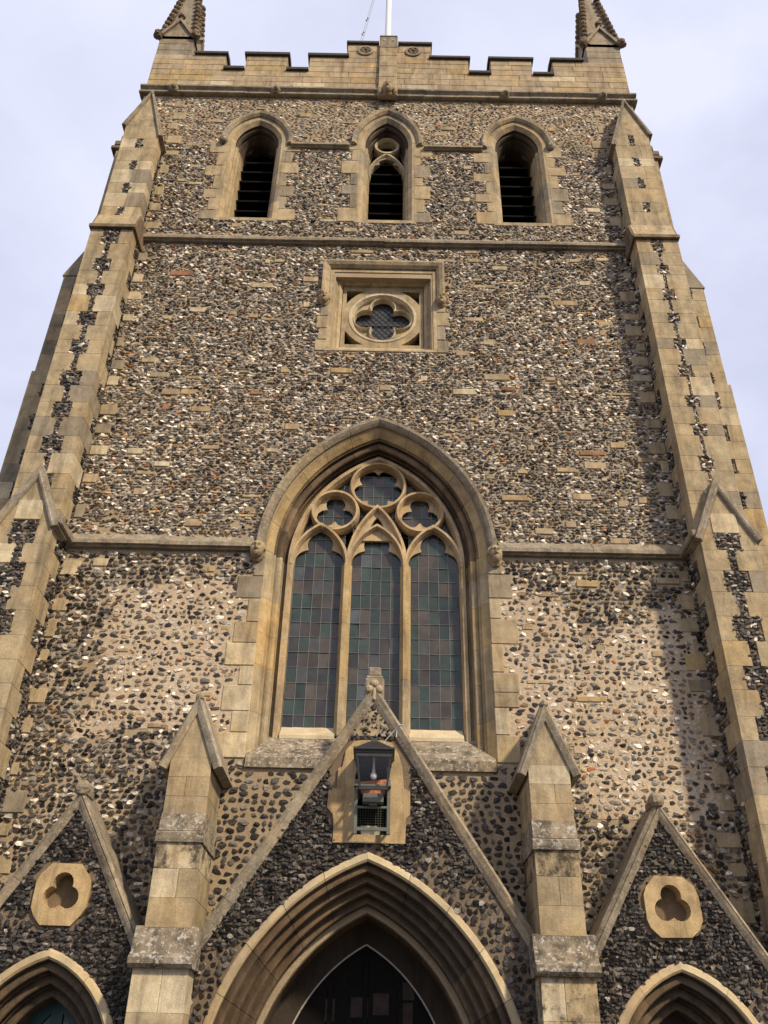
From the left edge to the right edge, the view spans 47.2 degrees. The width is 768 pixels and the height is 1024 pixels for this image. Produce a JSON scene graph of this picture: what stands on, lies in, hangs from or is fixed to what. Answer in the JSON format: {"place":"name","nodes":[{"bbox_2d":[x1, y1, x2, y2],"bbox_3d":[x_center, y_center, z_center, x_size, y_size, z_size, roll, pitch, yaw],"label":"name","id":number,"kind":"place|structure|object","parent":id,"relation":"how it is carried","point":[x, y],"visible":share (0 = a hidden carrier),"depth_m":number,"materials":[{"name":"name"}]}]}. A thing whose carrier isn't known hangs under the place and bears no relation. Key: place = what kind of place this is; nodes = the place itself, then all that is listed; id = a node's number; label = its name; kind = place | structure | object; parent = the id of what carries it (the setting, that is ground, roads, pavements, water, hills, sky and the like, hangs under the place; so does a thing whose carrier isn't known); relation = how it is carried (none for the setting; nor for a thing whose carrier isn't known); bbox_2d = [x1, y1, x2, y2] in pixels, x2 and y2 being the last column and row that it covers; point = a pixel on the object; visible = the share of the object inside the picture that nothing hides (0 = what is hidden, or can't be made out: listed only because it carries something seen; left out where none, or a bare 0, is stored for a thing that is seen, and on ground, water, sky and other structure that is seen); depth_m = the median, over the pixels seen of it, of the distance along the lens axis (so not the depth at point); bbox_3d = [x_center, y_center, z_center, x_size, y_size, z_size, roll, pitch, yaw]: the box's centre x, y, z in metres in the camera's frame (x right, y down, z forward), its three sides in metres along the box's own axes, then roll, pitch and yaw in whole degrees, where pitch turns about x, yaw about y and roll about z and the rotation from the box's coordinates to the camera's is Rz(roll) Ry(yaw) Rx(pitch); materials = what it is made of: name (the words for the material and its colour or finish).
{"place":"outdoors","nodes":[
{"label":"outdoors","id":0,"kind":"place"},
{"bbox_2d":[0,0,767,526],"label":"sky","id":1,"kind":"structure","parent":0,"point":[72,72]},
{"label":"ground","id":2,"kind":"structure","parent":0,"visible":0},
{"bbox_2d":[0,0,767,1023],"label":"church tower","id":3,"kind":"structure","parent":2,"relation":"on","point":[400,364],"depth_m":14.72,"materials":[{"name":"flint"},{"name":"limestone"}]},
{"bbox_2d":[213,110,292,221],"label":"belfry window","id":4,"kind":"structure","parent":3,"relation":"in","point":[261,160],"depth_m":19.78,"materials":[{"name":"stone"}]},
{"bbox_2d":[244,417,502,772],"bbox_3d":[-0.137,1.081,13.853,4.008,6.123,0.956,1,-33,0],"label":"main window","id":5,"kind":"structure","parent":3,"relation":"in","point":[372,562],"depth_m":13.87,"materials":[{"name":"stone"}]},
{"bbox_2d":[361,0,391,37],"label":"flagpole","id":6,"kind":"object","parent":3,"relation":"on","point":[388,18],"visible":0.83,"depth_m":24.13,"materials":[{"name":"white metal"}]},
{"bbox_2d":[319,259,446,350],"bbox_3d":[-0.024,-3.836,17.010,2.468,2.310,0.835,1,-33,0],"label":"square window","id":7,"kind":"structure","parent":3,"relation":"in","point":[376,315],"depth_m":17.15,"materials":[{"name":"stone"}]},
{"bbox_2d":[351,108,422,223],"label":"belfry window","id":8,"kind":"structure","parent":3,"relation":"in","point":[385,188],"depth_m":19.80,"materials":[{"name":"stone"}]},
{"bbox_2d":[481,115,555,226],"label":"belfry window","id":9,"kind":"structure","parent":3,"relation":"in","point":[518,202],"depth_m":19.78,"materials":[{"name":"stone"}]},
{"label":"pavement","id":10,"kind":"structure","parent":0,"visible":0},
{"bbox_2d":[0,667,767,1023],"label":"entrance porch","id":11,"kind":"object","parent":10,"relation":"on","point":[670,939],"visible":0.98,"depth_m":10.56,"materials":[{"name":"stone"}]},
{"bbox_2d":[360,826,379,834],"bbox_3d":[-0.175,4.027,11.073,0.240,0.125,0.086,1,-33,0],"label":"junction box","id":12,"kind":"object","parent":11,"relation":"on","point":[369,832],"visible":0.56,"depth_m":11.03,"materials":[{"name":"plastic"}]},
{"bbox_2d":[353,738,394,834],"bbox_3d":[-0.133,3.430,11.046,0.524,1.170,0.524,1,-33,0],"label":"lantern","id":13,"kind":"object","parent":11,"relation":"attached to","point":[374,753],"visible":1,"depth_m":11.03,"materials":[{"name":"black paint"}]},
{"bbox_2d":[383,724,406,743],"bbox_3d":[0.153,2.974,11.615,0.371,0.349,0.165,12,-34,-16],"label":"cable","id":14,"kind":"object","parent":11,"relation":"hanging from","point":[396,732],"visible":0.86,"depth_m":11.61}
]}

